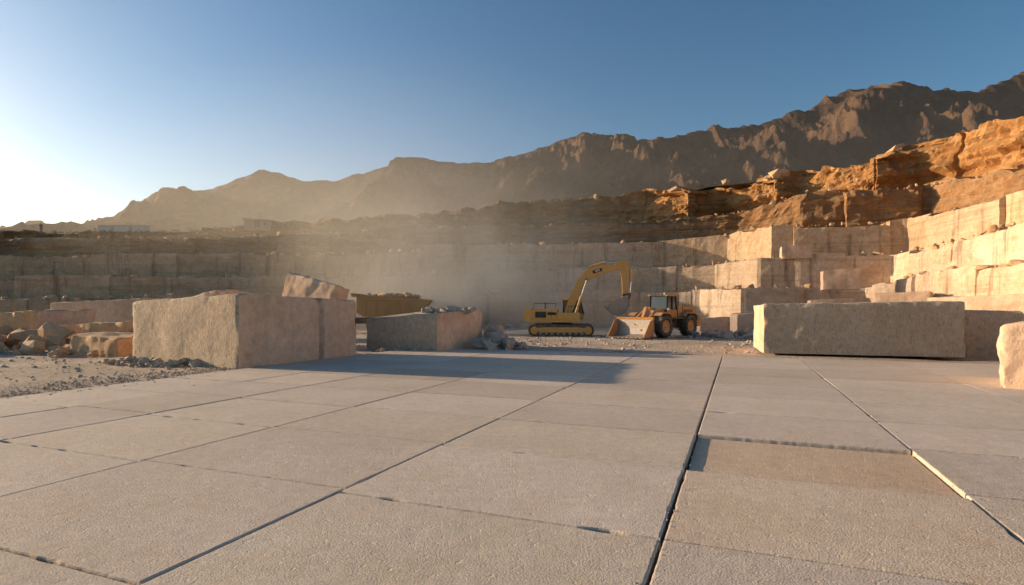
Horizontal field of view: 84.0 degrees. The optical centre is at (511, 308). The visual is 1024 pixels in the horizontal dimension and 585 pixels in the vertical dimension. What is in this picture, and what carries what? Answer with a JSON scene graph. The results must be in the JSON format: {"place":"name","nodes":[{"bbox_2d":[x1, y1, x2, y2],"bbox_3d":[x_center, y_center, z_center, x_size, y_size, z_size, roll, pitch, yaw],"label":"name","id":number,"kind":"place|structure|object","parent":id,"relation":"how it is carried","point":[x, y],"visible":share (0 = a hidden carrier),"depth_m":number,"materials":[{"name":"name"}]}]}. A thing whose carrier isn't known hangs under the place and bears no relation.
{"place":"outdoors","nodes":[
{"label":"outdoors","id":0,"kind":"place"},
{"bbox_2d":[0,327,999,525],"bbox_3d":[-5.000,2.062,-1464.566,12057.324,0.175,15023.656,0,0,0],"label":"ground","id":1,"kind":"structure","parent":0,"point":[15,368],"depth_m":23.84,"materials":[{"name":"grey gravel"}]},
{"bbox_2d":[0,309,95,330],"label":"cut stone block","id":2,"kind":"object","parent":1,"relation":"on","point":[31,319],"depth_m":30.91,"materials":[{"name":"beige stone"}]},
{"bbox_2d":[0,321,132,356],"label":"rubble pile","id":3,"kind":"object","parent":1,"relation":"on","point":[50,337],"visible":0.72,"depth_m":26.82,"materials":[{"name":"beige stone"}]},
{"bbox_2d":[60,321,133,337],"bbox_3d":[-20.469,1.345,29.654,4.908,1.509,3.229,0,0,17],"label":"cut stone block","id":4,"kind":"object","parent":1,"relation":"on","point":[124,326],"depth_m":27.97,"materials":[{"name":"beige stone"}]},
{"bbox_2d":[50,298,152,321],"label":"cut stone block","id":5,"kind":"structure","parent":1,"relation":"on","point":[121,310],"depth_m":39.07,"materials":[{"name":"beige stone"}]},
{"bbox_2d":[70,331,133,356],"bbox_3d":[-18.168,1.586,26.308,3.712,1.028,2.741,0,0,21],"label":"cut stone block","id":6,"kind":"object","parent":1,"relation":"on","point":[114,344],"depth_m":25.02,"materials":[{"name":"beige stone"}]},
{"bbox_2d":[102,356,205,367],"bbox_3d":[-12.852,1.917,20.650,5.144,0.475,1.836,0,0,27],"label":"rubble pile","id":7,"kind":"object","parent":1,"relation":"on","point":[151,362],"visible":0.81,"depth_m":20.28,"materials":[{"name":"stone"}]},
{"bbox_2d":[192,290,253,296],"bbox_3d":[-16.784,0.511,33.245,2.858,3.179,3.092,0,0,25],"label":"stone boulder","id":8,"kind":"object","parent":1,"relation":"on","point":[216,292],"visible":0.09,"depth_m":31.91,"materials":[{"name":"beige stone"}]},
{"bbox_2d":[133,294,355,369],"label":"limestone block","id":9,"kind":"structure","parent":1,"relation":"on","point":[239,331],"depth_m":20.71,"materials":[{"name":"beige stone"}]},
{"bbox_2d":[282,272,349,299],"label":"tilted stone slab","id":10,"kind":"structure","parent":9,"relation":"on","point":[297,285],"depth_m":28.82,"materials":[{"name":"beige stone"}]},
{"bbox_2d":[351,292,432,326],"bbox_3d":[-11.049,0.324,47.542,8.700,3.453,2.939,0,0,-4],"label":"dump truck","id":11,"kind":"object","parent":1,"relation":"on","point":[374,305],"visible":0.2,"depth_m":46.25,"materials":[{"name":"paint"}]},
{"bbox_2d":[366,310,481,350],"bbox_3d":[-4.457,1.078,29.451,4.455,2.003,4.182,0,0,29],"label":"limestone block","id":12,"kind":"object","parent":1,"relation":"on","point":[436,331],"depth_m":27.76,"materials":[{"name":"beige stone"}]},
{"bbox_2d":[421,306,475,313],"bbox_3d":[-3.191,0.113,28.658,2.733,0.493,1.357,0,0,0],"label":"rubble on block","id":13,"kind":"object","parent":12,"relation":"on","point":[431,309],"visible":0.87,"depth_m":28.40,"materials":[{"name":"stone"}]},
{"bbox_2d":[376,323,528,351],"bbox_3d":[-2.329,1.519,28.095,7.764,1.517,3.879,0,0,-41],"label":"rubble pile","id":14,"kind":"object","parent":1,"relation":"on","point":[495,337],"visible":0.91,"depth_m":28.13,"materials":[{"name":"stone"}]},
{"bbox_2d":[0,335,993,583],"bbox_3d":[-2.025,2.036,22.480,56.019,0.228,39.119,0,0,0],"label":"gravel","id":15,"kind":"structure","parent":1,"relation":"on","point":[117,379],"depth_m":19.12,"materials":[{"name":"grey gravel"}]},
{"bbox_2d":[0,263,1023,327],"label":"quarry bench","id":16,"kind":"object","parent":1,"relation":"on","point":[502,309],"visible":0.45,"depth_m":55.83,"materials":[{"name":"stone"}]},
{"bbox_2d":[820,268,860,289],"bbox_3d":[26.191,-2.319,45.413,2.672,1.638,2.048,0,0,22],"label":"cut stone block","id":17,"kind":"object","parent":16,"relation":"on","point":[844,279],"depth_m":44.52,"materials":[{"name":"beige stone"}]},
{"bbox_2d":[924,262,953,271],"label":"cut stone block","id":18,"kind":"structure","parent":16,"relation":"on","point":[935,267],"depth_m":41.60,"materials":[{"name":"beige stone"}]},
{"bbox_2d":[482,323,608,327],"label":"talus debris","id":19,"kind":"object","parent":1,"relation":"on","point":[524,325],"visible":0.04,"depth_m":60.08,"materials":[{"name":"stone"}]},
{"bbox_2d":[523,261,631,336],"bbox_3d":[4.953,-0.748,42.752,7.985,5.636,3.240,0,0,7],"label":"excavator","id":20,"kind":"object","parent":1,"relation":"on","point":[551,322],"visible":0.99,"depth_m":41.83,"materials":[{"name":"metal"}]},
{"bbox_2d":[607,292,701,338],"bbox_3d":[10.474,0.400,40.872,8.280,3.260,3.000,0,0,-42],"label":"wheel loader","id":21,"kind":"object","parent":1,"relation":"on","point":[664,314],"visible":0.99,"depth_m":39.93,"materials":[{"name":"metal"}]},
{"bbox_2d":[687,328,753,338],"bbox_3d":[20.382,1.398,34.752,15.822,1.862,19.671,0,0,0],"label":"rubble pile","id":22,"kind":"object","parent":1,"relation":"on","point":[748,333],"visible":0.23,"depth_m":39.84,"materials":[{"name":"stone"}]},
{"bbox_2d":[729,313,753,335],"bbox_3d":[18.967,1.179,43.987,3.625,1.843,2.695,0,0,9],"label":"cut stone block","id":23,"kind":"object","parent":1,"relation":"on","point":[741,322],"depth_m":42.95,"materials":[{"name":"beige stone"}]},
{"bbox_2d":[807,298,852,302],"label":"cut stone block","id":24,"kind":"object","parent":1,"relation":"on","point":[846,300],"depth_m":40.45,"materials":[{"name":"beige stone"}]},
{"bbox_2d":[753,301,965,357],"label":"limestone block","id":25,"kind":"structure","parent":1,"relation":"on","point":[924,328],"depth_m":23.71,"materials":[{"name":"beige stone"}]},
{"bbox_2d":[874,291,933,301],"bbox_3d":[26.636,0.477,38.646,3.125,3.246,3.081,0,0,41],"label":"cut stone block","id":26,"kind":"object","parent":1,"relation":"on","point":[903,296],"depth_m":37.48,"materials":[{"name":"beige stone"}]},
{"bbox_2d":[927,294,1023,312],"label":"cut stone block","id":27,"kind":"object","parent":1,"relation":"on","point":[1011,302],"depth_m":28.74,"materials":[{"name":"beige stone"}]},
{"bbox_2d":[959,310,1023,357],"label":"limestone block","id":28,"kind":"object","parent":1,"relation":"on","point":[981,331],"depth_m":23.58,"materials":[{"name":"beige stone"}]},
{"bbox_2d":[41,138,964,237],"bbox_3d":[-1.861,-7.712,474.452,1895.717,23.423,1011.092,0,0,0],"label":"plateau terrain","id":29,"kind":"structure","parent":0,"point":[741,186],"depth_m":83.69,"materials":[{"name":"brown stone"}]},
{"bbox_2d":[0,349,1023,584],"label":"stone paving","id":30,"kind":"structure","parent":0,"point":[475,467],"depth_m":6.89,"materials":[{"name":"beige stone"}]},
{"bbox_2d":[996,321,1023,388],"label":"limestone boulder","id":31,"kind":"object","parent":30,"relation":"on","point":[1010,346],"visible":0.94,"depth_m":14.28,"materials":[{"name":"beige stone"}]},
{"bbox_2d":[0,71,1023,232],"bbox_3d":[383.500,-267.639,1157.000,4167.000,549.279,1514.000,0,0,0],"label":"mountains","id":32,"kind":"structure","parent":0,"point":[847,128],"depth_m":1019.95,"materials":[{"name":"brown stone"}]},
{"bbox_2d":[0,190,1023,279],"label":"quarry bench","id":33,"kind":"object","parent":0,"point":[898,236],"visible":0.72,"depth_m":66.60,"materials":[{"name":"stone"}]},
{"bbox_2d":[0,169,1023,258],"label":"quarry bench","id":34,"kind":"object","parent":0,"point":[823,208],"visible":0.71,"depth_m":74.40,"materials":[{"name":"beige stone"}]},
{"bbox_2d":[0,170,1023,299],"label":"bench debris","id":35,"kind":"object","parent":34,"relation":"on","point":[992,228],"visible":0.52,"depth_m":61.70,"materials":[{"name":"beige stone"}]},
{"bbox_2d":[0,116,1023,240],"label":"quarry cliff","id":36,"kind":"structure","parent":0,"point":[987,147],"depth_m":79.42,"materials":[{"name":"brown stone"}]},
{"bbox_2d":[97,225,114,235],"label":"site container","id":37,"kind":"object","parent":36,"relation":"on","point":[106,228],"visible":0.77,"depth_m":98.77,"materials":[{"name":"metal"}]},
{"bbox_2d":[113,225,131,235],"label":"site container","id":38,"kind":"object","parent":36,"relation":"on","point":[121,229],"visible":0.69,"depth_m":98.77,"materials":[{"name":"metal"}]},
{"bbox_2d":[131,225,149,235],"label":"site container","id":39,"kind":"object","parent":36,"relation":"on","point":[141,227],"visible":0.86,"depth_m":98.78,"materials":[{"name":"metal"}]},
{"bbox_2d":[242,218,273,232],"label":"site hut","id":40,"kind":"object","parent":36,"relation":"on","point":[258,225],"visible":0.83,"depth_m":87.41,"materials":[{"name":"metal"}]},
{"bbox_2d":[255,221,259,226],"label":"door","id":41,"kind":"structure","parent":40,"relation":"in","point":[257,223],"depth_m":87.39,"materials":[{"name":"metal"}]},
{"bbox_2d":[1,139,947,234],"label":"shrubs","id":42,"kind":"object","parent":36,"relation":"on","point":[179,231],"visible":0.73,"depth_m":93.34,"materials":[{"name":"green plant"}]},
{"bbox_2d":[593,179,729,199],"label":"ridge boulder","id":43,"kind":"object","parent":36,"relation":"on","point":[675,188],"visible":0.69,"depth_m":80.39,"materials":[{"name":"beige stone"}]},
{"bbox_2d":[763,169,789,181],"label":"ridge boulder","id":44,"kind":"object","parent":36,"relation":"on","point":[776,173],"visible":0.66,"depth_m":75.90,"materials":[{"name":"beige stone"}]},
{"bbox_2d":[876,143,906,158],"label":"ridge boulder","id":45,"kind":"object","parent":36,"relation":"on","point":[897,146],"visible":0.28,"depth_m":68.22,"materials":[{"name":"beige stone"}]},
{"bbox_2d":[0,223,1023,299],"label":"quarry bench","id":46,"kind":"object","parent":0,"point":[1003,247],"visible":0.69,"depth_m":61.60,"materials":[{"name":"stone"}]},
{"bbox_2d":[779,244,811,258],"bbox_3d":[26.980,-5.359,54.110,2.711,1.319,1.578,0,0,16],"label":"cut stone block","id":47,"kind":"object","parent":46,"relation":"on","point":[796,252],"depth_m":53.42,"materials":[{"name":"beige stone"}]},
{"bbox_2d":[0,0,1023,226],"label":"sky","id":48,"kind":"structure","parent":0,"point":[106,105],"materials":[{"name":"blue"}]},
{"bbox_2d":[697,317,729,333],"bbox_3d":[16.518,1.377,46.781,2.348,1.446,2.094,0,0,9],"label":"cut stone block","id":49,"kind":"object","parent":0,"point":[714,323],"depth_m":45.78,"materials":[{"name":"beige stone"}]}
]}

